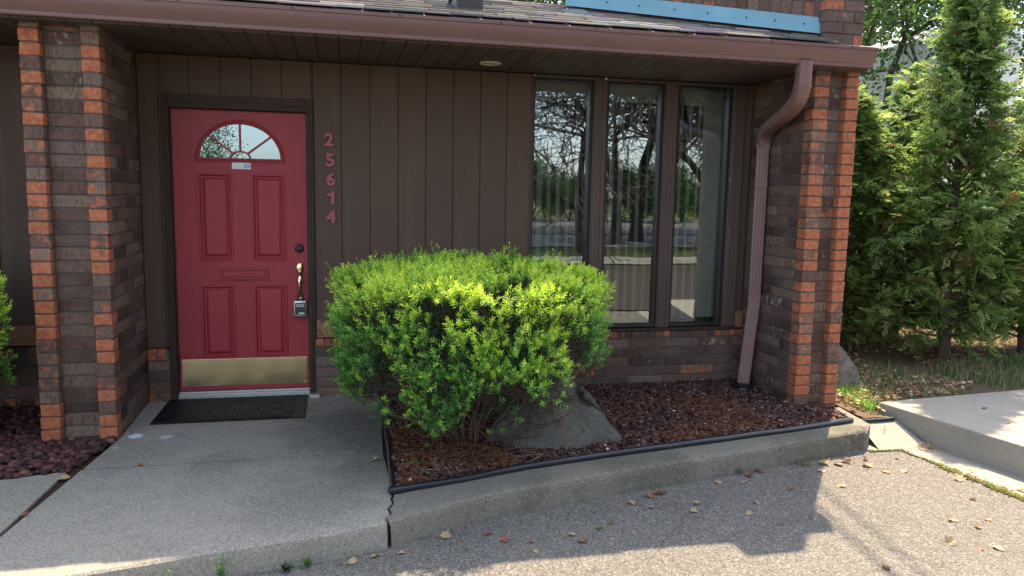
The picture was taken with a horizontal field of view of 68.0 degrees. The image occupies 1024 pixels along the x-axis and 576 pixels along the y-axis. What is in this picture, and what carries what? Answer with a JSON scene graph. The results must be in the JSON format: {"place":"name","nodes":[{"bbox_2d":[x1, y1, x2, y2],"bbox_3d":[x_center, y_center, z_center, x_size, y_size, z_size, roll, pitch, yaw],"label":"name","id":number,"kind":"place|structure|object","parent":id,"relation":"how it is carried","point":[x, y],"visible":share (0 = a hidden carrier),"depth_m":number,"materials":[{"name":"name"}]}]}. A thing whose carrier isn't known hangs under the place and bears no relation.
{"place":"outdoors","nodes":[
{"label":"outdoors","id":0,"kind":"place"},
{"bbox_2d":[0,472,66,534],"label":"walkway","id":1,"kind":"structure","parent":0,"point":[19,496],"depth_m":3.86,"materials":[{"name":"concrete"}]},
{"bbox_2d":[58,474,69,479],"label":"fallen leaf","id":2,"kind":"object","parent":1,"relation":"on","point":[65,476],"visible":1,"depth_m":4.06,"materials":[{"name":"beige plant"}]},
{"bbox_2d":[0,405,116,478],"bbox_3d":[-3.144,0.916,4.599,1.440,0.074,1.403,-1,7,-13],"label":"lava rock","id":3,"kind":"object","parent":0,"point":[25,446],"visible":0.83,"depth_m":4.46,"materials":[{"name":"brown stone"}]},
{"bbox_2d":[0,270,18,390],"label":"yew bush","id":4,"kind":"object","parent":3,"relation":"on","point":[5,319],"visible":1,"depth_m":4.41,"materials":[{"name":"green plant"}]},
{"bbox_2d":[0,452,391,575],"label":"walkway","id":5,"kind":"structure","parent":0,"point":[246,517],"depth_m":3.63,"materials":[{"name":"concrete"}]},
{"bbox_2d":[0,425,393,536],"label":"joint soil","id":6,"kind":"structure","parent":5,"relation":"on","point":[74,471],"depth_m":4.05,"materials":[{"name":"brown soil"}]},
{"bbox_2d":[378,391,395,485],"bbox_3d":[-0.808,0.975,4.889,0.045,0.140,1.871,0,7,-12],"label":"garden edging","id":7,"kind":"object","parent":6,"relation":"on","point":[391,469],"visible":0.7,"depth_m":4.52,"materials":[{"name":"black plastic"}]},
{"bbox_2d":[84,393,381,469],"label":"walkway","id":8,"kind":"structure","parent":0,"point":[328,425],"depth_m":4.75,"materials":[{"name":"concrete"}]},
{"bbox_2d":[150,394,306,424],"bbox_3d":[-1.948,0.842,5.331,0.976,0.023,0.571,-1,7,-13],"label":"doormat","id":9,"kind":"object","parent":8,"relation":"on","point":[198,410],"visible":1,"depth_m":5.27,"materials":[{"name":"black rubber"}]},
{"bbox_2d":[0,450,1023,575],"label":"asphalt lot","id":10,"kind":"structure","parent":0,"point":[867,521],"depth_m":3.88,"materials":[{"name":"grey asphalt"}]},
{"bbox_2d":[212,554,226,575],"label":"weed","id":11,"kind":"object","parent":10,"relation":"on","point":[221,571],"visible":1,"depth_m":3.30,"materials":[{"name":"green plant"}]},
{"bbox_2d":[280,560,293,572],"bbox_3d":[-1.012,1.252,3.405,0.062,0.047,0.048,3,7,15],"label":"weed","id":12,"kind":"object","parent":10,"relation":"on","point":[283,567],"visible":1,"depth_m":3.41,"materials":[{"name":"green plant"}]},
{"bbox_2d":[301,552,312,567],"bbox_3d":[-0.929,1.238,3.448,0.048,0.067,0.052,3,7,13],"label":"weed","id":13,"kind":"object","parent":10,"relation":"on","point":[307,562],"visible":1,"depth_m":3.45,"materials":[{"name":"green plant"}]},
{"bbox_2d":[347,557,357,563],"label":"fallen leaf","id":14,"kind":"object","parent":10,"relation":"on","point":[352,560],"visible":1,"depth_m":3.50,"materials":[{"name":"beige plant"}]},
{"bbox_2d":[0,0,878,449],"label":"brick building","id":15,"kind":"structure","parent":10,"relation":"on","point":[196,196],"depth_m":5.52,"materials":[{"name":"brown brick"}]},
{"bbox_2d":[170,108,308,390],"bbox_3d":[-1.959,-0.253,5.504,0.918,2.020,0.116,-1,7,-13],"label":"door","id":16,"kind":"structure","parent":15,"relation":"in","point":[240,182],"depth_m":5.51,"materials":[{"name":"red paint"}]},
{"bbox_2d":[294,294,306,316],"bbox_3d":[-1.565,0.127,5.612,0.092,0.177,0.054,-1,7,-13],"label":"lock box","id":17,"kind":"object","parent":16,"relation":"attached to","point":[300,308],"visible":1,"depth_m":5.59,"materials":[{"name":"silver metal"}]},
{"bbox_2d":[529,77,592,310],"bbox_3d":[0.383,-0.653,6.052,0.535,1.956,0.165,-1,7,-13],"label":"window","id":18,"kind":"structure","parent":15,"relation":"in","point":[555,89],"depth_m":6.02,"materials":[{"name":"clear glass"}]},
{"bbox_2d":[601,81,664,327],"bbox_3d":[0.965,-0.659,6.183,0.530,1.956,0.165,-1,7,-13],"label":"window","id":19,"kind":"structure","parent":15,"relation":"in","point":[651,94],"depth_m":6.18,"materials":[{"name":"clear glass"}]},
{"bbox_2d":[668,85,732,325],"bbox_3d":[1.547,-0.664,6.315,0.525,1.956,0.165,-1,7,-13],"label":"window","id":20,"kind":"structure","parent":15,"relation":"in","point":[717,105],"depth_m":6.34,"materials":[{"name":"clear glass"}]},
{"bbox_2d":[440,530,450,537],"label":"fallen leaf","id":21,"kind":"object","parent":10,"relation":"on","point":[443,534],"visible":1,"depth_m":3.78,"materials":[{"name":"beige plant"}]},
{"bbox_2d":[578,535,587,541],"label":"fallen leaf","id":22,"kind":"object","parent":10,"relation":"on","point":[582,539],"visible":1,"depth_m":3.77,"materials":[{"name":"brown plant"}]},
{"bbox_2d":[340,461,855,563],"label":"kerb litter","id":23,"kind":"object","parent":10,"relation":"on","point":[569,512],"visible":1,"depth_m":4.10,"materials":[{"name":"brown plant"}]},
{"bbox_2d":[386,407,869,546],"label":"kerb","id":24,"kind":"structure","parent":10,"relation":"on","point":[417,514],"depth_m":4.35,"materials":[{"name":"concrete"}]},
{"bbox_2d":[388,417,853,495],"bbox_3d":[0.866,1.030,4.684,3.344,0.126,0.092,-2,8,-25],"label":"garden edging","id":25,"kind":"object","parent":24,"relation":"on","point":[395,489],"visible":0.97,"depth_m":4.54,"materials":[{"name":"black plastic"}]},
{"bbox_2d":[831,406,847,417],"bbox_3d":[2.404,0.959,5.547,0.028,0.104,0.334,1,7,0],"label":"garden edging","id":26,"kind":"object","parent":24,"relation":"on","point":[841,413],"visible":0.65,"depth_m":5.54,"materials":[{"name":"black plastic"}]},
{"bbox_2d":[655,488,667,493],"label":"fallen leaf","id":27,"kind":"object","parent":10,"relation":"on","point":[660,491],"visible":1,"depth_m":4.39,"materials":[{"name":"brown plant"}]},
{"bbox_2d":[745,470,752,476],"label":"fallen leaf","id":28,"kind":"object","parent":10,"relation":"on","point":[748,473],"visible":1,"depth_m":4.70,"materials":[{"name":"brown plant"}]},
{"bbox_2d":[791,458,812,466],"bbox_3d":[1.859,1.123,4.910,0.138,0.039,0.147,-1,7,-13],"label":"fallen leaf","id":29,"kind":"object","parent":10,"relation":"on","point":[801,464],"visible":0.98,"depth_m":4.88,"materials":[{"name":"brown plant"}]},
{"bbox_2d":[819,458,829,464],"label":"fallen leaf","id":30,"kind":"object","parent":10,"relation":"on","point":[823,461],"visible":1,"depth_m":4.93,"materials":[{"name":"brown plant"}]},
{"bbox_2d":[841,458,851,462],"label":"fallen leaf","id":31,"kind":"object","parent":10,"relation":"on","point":[845,460],"visible":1,"depth_m":4.97,"materials":[{"name":"brown plant"}]},
{"bbox_2d":[868,449,900,452],"bbox_3d":[2.564,1.114,5.205,0.266,0.011,0.061,-1,7,-13],"label":"moss","id":32,"kind":"object","parent":10,"relation":"on","point":[882,450],"visible":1,"depth_m":5.19,"materials":[{"name":"green plant"}]},
{"bbox_2d":[881,467,890,472],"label":"fallen leaf","id":33,"kind":"object","parent":10,"relation":"on","point":[887,470],"visible":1,"depth_m":4.80,"materials":[{"name":"beige plant"}]},
{"bbox_2d":[898,449,947,466],"bbox_3d":[2.740,1.133,5.076,0.071,0.012,0.384,-2,8,-22],"label":"moss","id":34,"kind":"object","parent":10,"relation":"on","point":[926,459],"visible":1,"depth_m":5.05,"materials":[{"name":"green plant"}]},
{"bbox_2d":[867,438,1023,496],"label":"concrete gutter","id":35,"kind":"object","parent":10,"relation":"on","point":[1000,477],"visible":0.5,"depth_m":4.91,"materials":[{"name":"grey concrete"}]},
{"bbox_2d":[868,421,927,449],"bbox_3d":[2.678,1.040,5.375,0.390,0.100,0.302,-1,7,-13],"label":"concrete gutter","id":36,"kind":"object","parent":35,"relation":"on","point":[896,435],"visible":0.8,"depth_m":5.36,"materials":[{"name":"grey concrete"}]},
{"bbox_2d":[917,442,935,450],"bbox_3d":[2.841,1.081,5.214,0.114,0.064,0.123,-1,7,-13],"label":"weed","id":37,"kind":"object","parent":35,"relation":"on","point":[931,448],"visible":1,"depth_m":5.21,"materials":[{"name":"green plant"}]},
{"bbox_2d":[943,535,955,544],"bbox_3d":[2.203,1.270,3.814,0.079,0.025,0.066,-15,28,-5],"label":"fallen leaf","id":38,"kind":"object","parent":10,"relation":"on","point":[950,540],"visible":1,"depth_m":3.82,"materials":[{"name":"beige plant"}]},
{"bbox_2d":[948,513,957,520],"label":"fallen leaf","id":39,"kind":"object","parent":10,"relation":"on","point":[952,518],"visible":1,"depth_m":4.10,"materials":[{"name":"beige plant"}]},
{"bbox_2d":[953,473,965,481],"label":"fallen leaf","id":40,"kind":"object","parent":10,"relation":"on","point":[959,478],"visible":1,"depth_m":4.70,"materials":[{"name":"beige plant"}]},
{"bbox_2d":[935,463,1023,501],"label":"moss","id":41,"kind":"object","parent":10,"relation":"on","point":[992,486],"visible":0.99,"depth_m":4.62,"materials":[{"name":"green plant"}]},
{"bbox_2d":[993,545,1003,550],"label":"fallen leaf","id":42,"kind":"object","parent":10,"relation":"on","point":[999,547],"visible":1,"depth_m":3.77,"materials":[{"name":"beige plant"}]},
{"bbox_2d":[379,378,845,484],"bbox_3d":[0.781,0.915,5.284,3.336,0.070,1.954,-1,7,-13],"label":"lava rock","id":43,"kind":"object","parent":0,"point":[616,391],"visible":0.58,"depth_m":5.33,"materials":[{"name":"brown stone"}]},
{"bbox_2d":[390,405,520,484],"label":"needle litter","id":44,"kind":"object","parent":43,"relation":"on","point":[442,452],"visible":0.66,"depth_m":4.50,"materials":[{"name":"brown plant"}]},
{"bbox_2d":[324,241,615,446],"bbox_3d":[-0.263,0.355,4.819,1.827,1.272,1.975,-1,7,-13],"label":"yew bush","id":45,"kind":"object","parent":43,"relation":"on","point":[495,300],"visible":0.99,"depth_m":4.22,"materials":[{"name":"green plant"}]},
{"bbox_2d":[400,446,590,482],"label":"twig litter","id":46,"kind":"object","parent":43,"relation":"on","point":[449,472],"visible":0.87,"depth_m":4.40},
{"bbox_2d":[490,367,622,451],"bbox_3d":[0.242,0.770,4.985,0.906,0.510,0.736,-1,7,-13],"label":"boulder","id":47,"kind":"object","parent":43,"relation":"on","point":[585,422],"visible":0.58,"depth_m":4.80,"materials":[{"name":"stone"}]},
{"bbox_2d":[395,379,837,479],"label":"leaf scraps","id":48,"kind":"object","parent":43,"relation":"on","point":[607,448],"visible":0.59,"depth_m":5.17,"materials":[{"name":"brown plant"}]},
{"bbox_2d":[600,391,827,444],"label":"needle litter","id":49,"kind":"object","parent":43,"relation":"on","point":[705,425],"visible":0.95,"depth_m":5.34,"materials":[{"name":"brown plant"}]},
{"bbox_2d":[732,379,754,391],"bbox_3d":[1.881,0.810,6.181,0.175,0.102,0.175,-1,7,-13],"label":"drain pipe","id":50,"kind":"object","parent":43,"relation":"on","point":[742,386],"visible":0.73,"depth_m":6.11,"materials":[{"name":"black plastic"}]},
{"bbox_2d":[538,1,1023,114],"label":"sky","id":51,"kind":"structure","parent":0,"point":[559,1],"materials":[{"name":"white"}]},
{"bbox_2d":[834,404,882,418],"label":"side ground","id":52,"kind":"structure","parent":0,"point":[859,417],"depth_m":5.64,"materials":[{"name":"soil"}]},
{"bbox_2d":[834,285,1023,417],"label":"side ground","id":53,"kind":"structure","parent":0,"point":[884,356],"depth_m":7.35,"materials":[{"name":"soil"}]},
{"bbox_2d":[837,346,860,389],"bbox_3d":[2.747,0.678,6.385,0.344,0.407,0.402,-1,7,-13],"label":"boulder","id":54,"kind":"object","parent":53,"relation":"on","point":[847,370],"visible":0.29,"depth_m":6.24,"materials":[{"name":"beige stone"}]},
{"bbox_2d":[835,381,881,411],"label":"grass","id":55,"kind":"structure","parent":53,"relation":"on","point":[862,402],"depth_m":5.88,"materials":[{"name":"green plant"}]},
{"bbox_2d":[861,417,893,422],"bbox_3d":[2.650,0.968,5.521,0.281,0.048,0.036,-1,7,-13],"label":"garden edging","id":56,"kind":"object","parent":53,"relation":"on","point":[873,420],"visible":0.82,"depth_m":5.51,"materials":[{"name":"black plastic"}]},
{"bbox_2d":[839,84,965,350],"bbox_3d":[3.341,-0.668,7.554,2.190,2.675,2.138,-4,9,-37],"label":"cedar tree","id":57,"kind":"object","parent":53,"relation":"on","point":[868,157],"visible":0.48,"depth_m":7.34,"materials":[{"name":"green plant"}]},
{"bbox_2d":[846,69,969,336],"bbox_3d":[4.199,-0.916,8.444,2.068,2.979,2.019,6,9,37],"label":"cedar tree","id":58,"kind":"object","parent":53,"relation":"on","point":[903,140],"visible":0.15,"depth_m":8.19,"materials":[{"name":"green plant"}]},
{"bbox_2d":[835,331,996,410],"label":"leaf litter","id":59,"kind":"object","parent":53,"relation":"on","point":[891,346],"visible":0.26,"depth_m":6.58,"materials":[{"name":"brown plant"}]},
{"bbox_2d":[846,0,1023,362],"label":"cedar tree","id":60,"kind":"object","parent":53,"relation":"on","point":[971,32],"visible":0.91,"depth_m":7.07,"materials":[{"name":"green plant"}]},
{"bbox_2d":[937,165,1001,314],"bbox_3d":[5.801,-0.655,9.770,1.460,2.188,1.425,-4,9,-35],"label":"cedar tree","id":61,"kind":"object","parent":53,"relation":"on","point":[962,212],"visible":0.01,"depth_m":9.55,"materials":[{"name":"green plant"}]},
{"bbox_2d":[951,88,1023,352],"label":"cedar tree","id":62,"kind":"object","parent":53,"relation":"on","point":[1019,234],"visible":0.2,"depth_m":7.52,"materials":[{"name":"green plant"}]},
{"bbox_2d":[846,312,1017,346],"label":"grass","id":63,"kind":"structure","parent":0,"point":[885,337],"depth_m":8.25,"materials":[{"name":"plant"}]},
{"bbox_2d":[848,349,1023,401],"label":"grass","id":64,"kind":"structure","parent":0,"point":[959,372],"depth_m":6.66,"materials":[{"name":"green plant"}]},
{"bbox_2d":[878,390,1023,476],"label":"concrete pad","id":65,"kind":"object","parent":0,"point":[967,426],"visible":0.64,"depth_m":5.31,"materials":[{"name":"grey concrete"}]},
{"label":"back lot","id":66,"kind":"structure","parent":0,"visible":0},
{"bbox_2d":[560,0,946,108],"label":"leafy tree","id":67,"kind":"object","parent":66,"relation":"on","point":[867,23],"visible":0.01,"depth_m":12.44,"materials":[{"name":"green plant"}]},
{"bbox_2d":[863,0,997,44],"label":"leafy tree","id":68,"kind":"object","parent":66,"relation":"on","point":[890,22],"depth_m":24.30,"materials":[{"name":"green plant"}]},
{"bbox_2d":[856,25,1022,251],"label":"white building","id":69,"kind":"structure","parent":66,"relation":"on","point":[1005,78],"depth_m":17.47,"materials":[{"name":"paint"}]},
{"bbox_2d":[860,0,1023,127],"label":"leafy tree","id":70,"kind":"object","parent":66,"relation":"on","point":[925,24],"visible":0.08,"depth_m":16.83,"materials":[{"name":"green plant"}]},
{"bbox_2d":[862,0,1023,98],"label":"leafy tree","id":71,"kind":"object","parent":66,"relation":"on","point":[1022,46],"visible":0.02,"depth_m":23.23,"materials":[{"name":"green plant"}]},
{"label":"ground","id":72,"kind":"structure","parent":0,"visible":0},
{"bbox_2d":[507,0,637,116],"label":"leafy tree","id":73,"kind":"object","parent":72,"relation":"on","point":[549,2],"visible":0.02,"depth_m":19.78,"materials":[{"name":"green plant"}]}
]}

